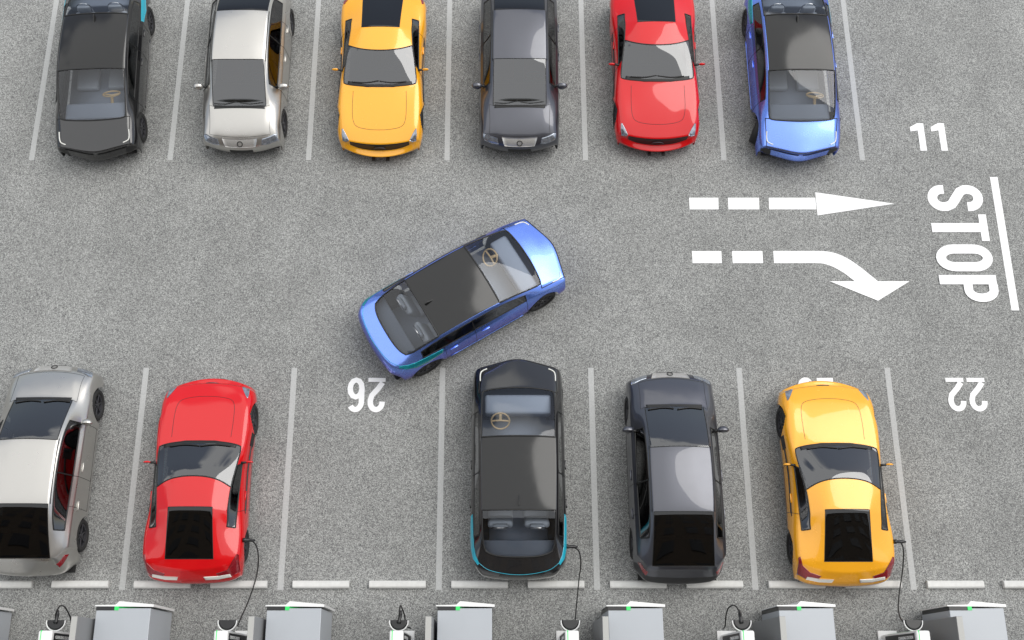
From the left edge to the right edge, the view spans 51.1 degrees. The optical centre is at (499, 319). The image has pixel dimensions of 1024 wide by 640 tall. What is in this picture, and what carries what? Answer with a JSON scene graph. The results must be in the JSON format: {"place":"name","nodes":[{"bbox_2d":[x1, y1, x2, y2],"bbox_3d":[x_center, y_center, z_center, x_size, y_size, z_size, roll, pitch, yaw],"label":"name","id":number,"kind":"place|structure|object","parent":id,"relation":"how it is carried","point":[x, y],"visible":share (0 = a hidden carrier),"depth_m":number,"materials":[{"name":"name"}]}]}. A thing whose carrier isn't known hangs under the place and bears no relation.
{"place":"outdoors","nodes":[
{"label":"outdoors","id":0,"kind":"place"},
{"bbox_2d":[0,0,1023,639],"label":"asphalt ground","id":1,"kind":"structure","parent":0,"point":[262,274],"depth_m":23.59,"materials":[{"name":"grey asphalt"}]},
{"bbox_2d":[0,607,13,639],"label":"charging cabinet","id":2,"kind":"object","parent":1,"relation":"on","point":[5,620],"visible":1,"depth_m":21.06,"materials":[{"name":"grey plastic"}]},
{"bbox_2d":[0,581,33,588],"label":"wheel stop","id":3,"kind":"object","parent":1,"relation":"on","point":[16,584],"visible":1,"depth_m":21.54,"materials":[{"name":"white concrete"}]},
{"bbox_2d":[29,0,58,159],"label":"parking line","id":4,"kind":"object","parent":1,"relation":"on","point":[43,83],"visible":1,"depth_m":25.37,"materials":[{"name":"paint"}]},
{"bbox_2d":[0,365,104,575],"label":"hatchback car","id":5,"kind":"object","parent":1,"relation":"on","point":[52,415],"visible":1,"depth_m":21.14,"materials":[{"name":"silver metal"}]},
{"bbox_2d":[38,620,69,639],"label":"charging post","id":6,"kind":"object","parent":1,"relation":"on","point":[54,633],"visible":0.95,"depth_m":19.89,"materials":[{"name":"white plastic"}]},
{"bbox_2d":[53,605,70,623],"bbox_3d":[-8.130,5.646,20.360,0.270,1.016,0.364,15,72,5],"label":"charging cable","id":7,"kind":"object","parent":6,"relation":"attached to","point":[55,621],"visible":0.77,"depth_m":19.93,"materials":[{"name":"black rubber"}]},
{"bbox_2d":[51,581,109,588],"bbox_3d":[-8.437,5.330,21.584,1.140,0.100,0.150,0,71,0],"label":"wheel stop","id":8,"kind":"object","parent":1,"relation":"on","point":[80,584],"visible":1,"depth_m":21.54,"materials":[{"name":"white concrete"}]},
{"bbox_2d":[69,616,94,639],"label":"divider totem","id":9,"kind":"object","parent":1,"relation":"on","point":[81,628],"visible":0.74,"depth_m":19.51,"materials":[{"name":"grey"}]},
{"bbox_2d":[55,0,154,160],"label":"electric saloon car","id":10,"kind":"object","parent":1,"relation":"on","point":[104,50],"visible":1,"depth_m":24.23,"materials":[{"name":"black metal"}]},
{"bbox_2d":[93,601,174,639],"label":"charging cabinet","id":11,"kind":"object","parent":1,"relation":"on","point":[121,620],"visible":1,"depth_m":20.02,"materials":[{"name":"grey plastic"}]},
{"bbox_2d":[119,368,148,589],"bbox_3d":[-7.607,3.234,22.346,0.120,0.001,4.660,0,71,0],"label":"parking line","id":12,"kind":"object","parent":1,"relation":"on","point":[133,484],"visible":1,"depth_m":22.30,"materials":[{"name":"paint"}]},
{"bbox_2d":[133,581,190,588],"bbox_3d":[-6.783,5.330,21.584,1.140,0.100,0.150,0,71,0],"label":"wheel stop","id":13,"kind":"object","parent":1,"relation":"on","point":[149,585],"visible":0.74,"depth_m":21.54,"materials":[{"name":"white concrete"}]},
{"bbox_2d":[167,0,189,159],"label":"parking line","id":14,"kind":"object","parent":1,"relation":"on","point":[178,83],"visible":1,"depth_m":25.37,"materials":[{"name":"paint"}]},
{"bbox_2d":[143,379,258,583],"bbox_3d":[-6.040,3.145,21.727,2.210,1.237,4.285,0,71,0],"label":"sports coupe","id":15,"kind":"object","parent":1,"relation":"on","point":[196,527],"visible":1,"depth_m":21.20,"materials":[{"name":"red paint"}]},
{"bbox_2d":[214,620,246,639],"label":"charging post","id":16,"kind":"object","parent":1,"relation":"on","point":[227,626],"visible":0.99,"depth_m":19.92,"materials":[{"name":"white plastic"}]},
{"bbox_2d":[237,538,258,625],"bbox_3d":[-4.923,5.108,20.854,0.259,1.342,1.722,0,71,0],"label":"charging cable","id":17,"kind":"object","parent":16,"relation":"attached to","point":[248,540],"visible":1,"depth_m":21.11,"materials":[{"name":"black rubber"}]},
{"bbox_2d":[210,581,267,588],"bbox_3d":[-5.243,5.330,21.584,1.140,0.100,0.150,0,71,0],"label":"wheel stop","id":18,"kind":"object","parent":1,"relation":"on","point":[242,585],"visible":0.81,"depth_m":21.54,"materials":[{"name":"white concrete"}]},
{"bbox_2d":[193,0,294,152],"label":"hatchback car","id":19,"kind":"object","parent":1,"relation":"on","point":[247,73],"visible":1,"depth_m":24.06,"materials":[{"name":"silver metal"}]},
{"bbox_2d":[247,616,265,639],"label":"divider totem","id":20,"kind":"object","parent":1,"relation":"on","point":[256,628],"visible":0.76,"depth_m":19.48,"materials":[{"name":"grey"}]},
{"bbox_2d":[277,368,296,589],"bbox_3d":[-4.413,3.234,22.346,0.120,0.001,4.660,0,71,0],"label":"parking line","id":21,"kind":"object","parent":1,"relation":"on","point":[287,482],"visible":1,"depth_m":22.31,"materials":[{"name":"paint"}]},
{"bbox_2d":[265,601,334,639],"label":"charging cabinet","id":22,"kind":"object","parent":1,"relation":"on","point":[291,620],"visible":1,"depth_m":20.00,"materials":[{"name":"grey plastic"}]},
{"bbox_2d":[306,0,320,159],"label":"parking line","id":23,"kind":"object","parent":1,"relation":"on","point":[313,83],"visible":1,"depth_m":25.37,"materials":[{"name":"paint"}]},
{"bbox_2d":[292,581,349,588],"bbox_3d":[-3.589,5.330,21.584,1.140,0.100,0.150,0,71,0],"label":"wheel stop","id":24,"kind":"object","parent":1,"relation":"on","point":[320,584],"visible":1,"depth_m":21.54,"materials":[{"name":"white concrete"}]},
{"bbox_2d":[347,377,385,411],"bbox_3d":[-2.844,1.597,22.896,0.813,0.013,0.770,0,71,0],"label":"bay number","id":25,"kind":"object","parent":1,"relation":"on","point":[360,394],"visible":1,"depth_m":22.90,"materials":[{"name":"white paint"}]},
{"bbox_2d":[332,0,428,160],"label":"sports coupe","id":26,"kind":"object","parent":1,"relation":"on","point":[381,103],"visible":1,"depth_m":24.30,"materials":[{"name":"yellow paint"}]},
{"bbox_2d":[369,581,425,588],"bbox_3d":[-2.049,5.330,21.584,1.140,0.100,0.150,0,71,0],"label":"wheel stop","id":27,"kind":"object","parent":1,"relation":"on","point":[397,584],"visible":1,"depth_m":21.54,"materials":[{"name":"white concrete"}]},
{"bbox_2d":[389,620,414,639],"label":"charging post","id":28,"kind":"object","parent":1,"relation":"on","point":[397,632],"visible":1,"depth_m":19.91,"materials":[{"name":"white plastic"}]},
{"bbox_2d":[397,605,410,628],"bbox_3d":[-1.810,5.648,20.359,0.208,1.016,0.387,0,71,0],"label":"charging cable","id":29,"kind":"object","parent":28,"relation":"attached to","point":[399,616],"visible":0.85,"depth_m":19.93,"materials":[{"name":"black rubber"}]},
{"bbox_2d":[425,616,436,639],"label":"divider totem","id":30,"kind":"object","parent":1,"relation":"on","point":[430,627],"visible":0.9,"depth_m":19.31,"materials":[{"name":"grey"}]},
{"bbox_2d":[436,368,444,589],"bbox_3d":[-1.219,3.234,22.346,0.120,0.001,4.660,0,71,0],"label":"parking line","id":31,"kind":"object","parent":1,"relation":"on","point":[440,484],"visible":1,"depth_m":22.31,"materials":[{"name":"paint"}]},
{"bbox_2d":[444,0,451,159],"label":"parking line","id":32,"kind":"object","parent":1,"relation":"on","point":[448,82],"visible":1,"depth_m":25.37,"materials":[{"name":"paint"}]},
{"bbox_2d":[358,219,564,379],"bbox_3d":[-0.753,-0.562,22.895,4.543,1.414,1.944,-30,74,-10],"label":"electric saloon car","id":33,"kind":"object","parent":1,"relation":"on","point":[452,302],"visible":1,"depth_m":22.50,"materials":[{"name":"blue paint"}]},
{"bbox_2d":[436,601,494,639],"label":"charging cabinet","id":34,"kind":"object","parent":1,"relation":"on","point":[462,620],"visible":1,"depth_m":19.98,"materials":[{"name":"grey plastic"}]},
{"bbox_2d":[451,581,507,588],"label":"wheel stop","id":35,"kind":"object","parent":1,"relation":"on","point":[479,584],"visible":1,"depth_m":21.54,"materials":[{"name":"white concrete"}]},
{"bbox_2d":[470,359,566,579],"bbox_3d":[0.385,2.936,21.705,1.943,1.414,4.543,0,71,0],"label":"electric saloon car","id":36,"kind":"object","parent":1,"relation":"on","point":[518,516],"visible":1,"depth_m":21.19,"materials":[{"name":"black paint"}]},
{"bbox_2d":[472,0,566,151],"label":"hatchback car","id":37,"kind":"object","parent":1,"relation":"on","point":[518,85],"visible":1,"depth_m":24.06,"materials":[{"name":"grey paint"}]},
{"bbox_2d":[528,581,584,588],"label":"wheel stop","id":38,"kind":"object","parent":1,"relation":"on","point":[552,584],"visible":1,"depth_m":21.54,"materials":[{"name":"white concrete"}]},
{"bbox_2d":[556,620,579,639],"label":"charging post","id":39,"kind":"object","parent":1,"relation":"on","point":[570,627],"visible":1,"depth_m":19.91,"materials":[{"name":"white plastic"}]},
{"bbox_2d":[567,544,580,619],"bbox_3d":[1.474,5.165,20.811,0.340,1.294,1.609,0,71,0],"label":"charging cable","id":40,"kind":"object","parent":39,"relation":"attached to","point":[572,546],"visible":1,"depth_m":21.07,"materials":[{"name":"black rubber"}]},
{"bbox_2d":[578,0,587,159],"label":"parking line","id":41,"kind":"object","parent":1,"relation":"on","point":[583,84],"visible":1,"depth_m":25.37,"materials":[{"name":"paint"}]},
{"bbox_2d":[588,368,599,589],"bbox_3d":[1.975,3.234,22.346,0.120,0.001,4.660,0,71,0],"label":"parking line","id":42,"kind":"object","parent":1,"relation":"on","point":[594,482],"visible":1,"depth_m":22.31,"materials":[{"name":"paint"}]},
{"bbox_2d":[592,616,608,639],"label":"divider totem","id":43,"kind":"object","parent":1,"relation":"on","point":[600,627],"visible":1,"depth_m":19.47,"materials":[{"name":"grey metal"}]},
{"bbox_2d":[600,601,664,639],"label":"charging cabinet","id":44,"kind":"object","parent":1,"relation":"on","point":[632,620],"visible":0.99,"depth_m":19.99,"materials":[{"name":"grey plastic"}]},
{"bbox_2d":[610,581,666,588],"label":"wheel stop","id":45,"kind":"object","parent":1,"relation":"on","point":[631,585],"visible":0.81,"depth_m":21.54,"materials":[{"name":"white concrete"}]},
{"bbox_2d":[609,0,704,155],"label":"sports coupe","id":46,"kind":"object","parent":1,"relation":"on","point":[655,95],"visible":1,"depth_m":24.34,"materials":[{"name":"red paint"}]},
{"bbox_2d":[622,372,728,583],"bbox_3d":[3.560,3.071,21.601,2.160,1.524,4.352,0,71,0],"label":"hatchback car","id":47,"kind":"object","parent":1,"relation":"on","point":[677,533],"visible":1,"depth_m":20.97,"materials":[{"name":"grey paint"}]},
{"bbox_2d":[686,581,742,588],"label":"wheel stop","id":48,"kind":"object","parent":1,"relation":"on","point":[724,585],"visible":0.8,"depth_m":21.54,"materials":[{"name":"white concrete"}]},
{"bbox_2d":[710,0,726,159],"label":"parking line","id":49,"kind":"object","parent":1,"relation":"on","point":[718,82],"visible":1,"depth_m":25.37,"materials":[{"name":"paint"}]},
{"bbox_2d":[717,620,754,639],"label":"charging post","id":50,"kind":"object","parent":1,"relation":"on","point":[741,633],"visible":0.99,"depth_m":19.92,"materials":[{"name":"white plastic"}]},
{"bbox_2d":[723,604,743,628],"bbox_3d":[4.393,5.645,20.360,0.319,1.017,0.393,0,71,0],"label":"charging cable","id":51,"kind":"object","parent":50,"relation":"attached to","point":[740,617],"visible":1,"depth_m":19.93,"materials":[{"name":"black rubber"}]},
{"bbox_2d":[736,368,758,589],"bbox_3d":[5.169,3.234,22.346,0.120,0.001,4.660,0,71,0],"label":"parking line","id":52,"kind":"object","parent":1,"relation":"on","point":[747,483],"visible":1,"depth_m":22.31,"materials":[{"name":"paint"}]},
{"bbox_2d":[752,616,786,639],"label":"divider totem","id":53,"kind":"object","parent":1,"relation":"on","point":[774,628],"visible":1,"depth_m":19.88,"materials":[{"name":"grey metal"}]},
{"bbox_2d":[689,192,892,214],"bbox_3d":[6.652,-2.642,24.346,4.664,0.001,0.576,0,71,0],"label":"painted arrow","id":54,"kind":"object","parent":1,"relation":"on","point":[827,203],"visible":1,"depth_m":24.35,"materials":[{"name":"white paint"}]},
{"bbox_2d":[742,0,840,160],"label":"electric saloon car","id":55,"kind":"object","parent":1,"relation":"on","point":[790,52],"visible":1,"depth_m":24.21,"materials":[{"name":"blue paint"}]},
{"bbox_2d":[768,581,825,588],"bbox_3d":[5.993,5.330,21.584,1.140,0.100,0.150,0,71,0],"label":"wheel stop","id":56,"kind":"object","parent":1,"relation":"on","point":[785,585],"visible":0.76,"depth_m":21.54,"materials":[{"name":"white concrete"}]},
{"bbox_2d":[760,601,835,639],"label":"charging cabinet","id":57,"kind":"object","parent":1,"relation":"on","point":[809,620],"visible":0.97,"depth_m":20.00,"materials":[{"name":"grey plastic"}]},
{"bbox_2d":[692,251,908,300],"bbox_3d":[6.707,-1.218,23.856,4.823,0.010,0.932,12,72,4],"label":"painted arrow","id":58,"kind":"object","parent":1,"relation":"on","point":[864,282],"visible":1,"depth_m":23.89,"materials":[{"name":"white paint"}]},
{"bbox_2d":[798,377,832,383],"bbox_3d":[6.784,1.590,22.899,0.769,0.013,0.754,0,71,0],"label":"bay number","id":59,"kind":"object","parent":1,"relation":"on","point":[803,380],"visible":0.12,"depth_m":23.00,"materials":[{"name":"white paint"}]},
{"bbox_2d":[776,381,894,586],"bbox_3d":[6.800,3.193,21.711,2.210,1.237,4.285,0,71,0],"label":"sports coupe","id":60,"kind":"object","parent":1,"relation":"on","point":[840,534],"visible":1,"depth_m":21.20,"materials":[{"name":"yellow paint"}]},
{"bbox_2d":[841,0,864,159],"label":"parking line","id":61,"kind":"object","parent":1,"relation":"on","point":[853,83],"visible":1,"depth_m":25.38,"materials":[{"name":"paint"}]},
{"bbox_2d":[844,581,901,588],"bbox_3d":[7.533,5.330,21.584,1.140,0.100,0.150,0,71,0],"label":"wheel stop","id":62,"kind":"object","parent":1,"relation":"on","point":[890,585],"visible":0.61,"depth_m":21.54,"materials":[{"name":"white concrete"}]},
{"bbox_2d":[884,368,916,589],"bbox_3d":[8.363,3.234,22.346,0.120,0.001,4.660,0,71,0],"label":"parking line","id":63,"kind":"object","parent":1,"relation":"on","point":[901,482],"visible":1,"depth_m":22.31,"materials":[{"name":"paint"}]},
{"bbox_2d":[877,620,930,639],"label":"charging post","id":64,"kind":"object","parent":1,"relation":"on","point":[913,626],"visible":1,"depth_m":19.93,"materials":[{"name":"white"}]},
{"bbox_2d":[893,539,905,621],"bbox_3d":[7.851,5.140,20.835,0.417,1.305,1.713,8,71,3],"label":"charging cable","id":65,"kind":"object","parent":64,"relation":"attached to","point":[898,541],"visible":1,"depth_m":21.13,"materials":[{"name":"black rubber"}]},
{"bbox_2d":[910,123,947,150],"bbox_3d":[9.979,-4.256,24.895,0.806,0.001,0.713,0,71,0],"label":"bay number","id":66,"kind":"object","parent":1,"relation":"on","point":[919,127],"visible":1,"depth_m":24.92,"materials":[{"name":"white paint"}]},
{"bbox_2d":[917,616,964,639],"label":"divider totem","id":67,"kind":"object","parent":1,"relation":"on","point":[950,628],"visible":0.78,"depth_m":19.75,"materials":[{"name":"grey metal"}]},
{"bbox_2d":[926,581,984,588],"bbox_3d":[9.187,5.330,21.584,1.140,0.100,0.150,0,71,0],"label":"wheel stop","id":68,"kind":"object","parent":1,"relation":"on","point":[955,585],"visible":1,"depth_m":21.54,"materials":[{"name":"white concrete"}]},
{"bbox_2d":[928,185,998,301],"bbox_3d":[10.388,-1.740,24.027,1.276,0.022,2.848,0,71,0],"label":"painted word","id":69,"kind":"object","parent":1,"relation":"on","point":[943,252],"visible":1,"depth_m":23.97,"materials":[{"name":"white paint"}]},
{"bbox_2d":[920,601,1007,639],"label":"charging cabinet","id":70,"kind":"object","parent":1,"relation":"on","point":[983,621],"visible":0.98,"depth_m":20.02,"materials":[{"name":"grey painted metal"},{"name":"white plastic"}]},
{"bbox_2d":[945,378,987,410],"bbox_3d":[10.000,1.594,22.899,0.838,0.010,0.740,0,71,0],"label":"bay number","id":71,"kind":"object","parent":1,"relation":"on","point":[973,393],"visible":1,"depth_m":22.89,"materials":[{"name":"white paint"}]},
{"bbox_2d":[990,177,1018,309],"bbox_3d":[11.338,-1.746,24.041,0.178,0.001,3.241,0,71,0],"label":"painted stop line","id":72,"kind":"object","parent":1,"relation":"on","point":[1004,243],"visible":1,"depth_m":24.03,"materials":[{"name":"white paint"}]},
{"bbox_2d":[1002,581,1023,588],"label":"wheel stop","id":73,"kind":"object","parent":1,"relation":"on","point":[1012,584],"visible":1,"depth_m":21.54,"materials":[{"name":"white concrete"}]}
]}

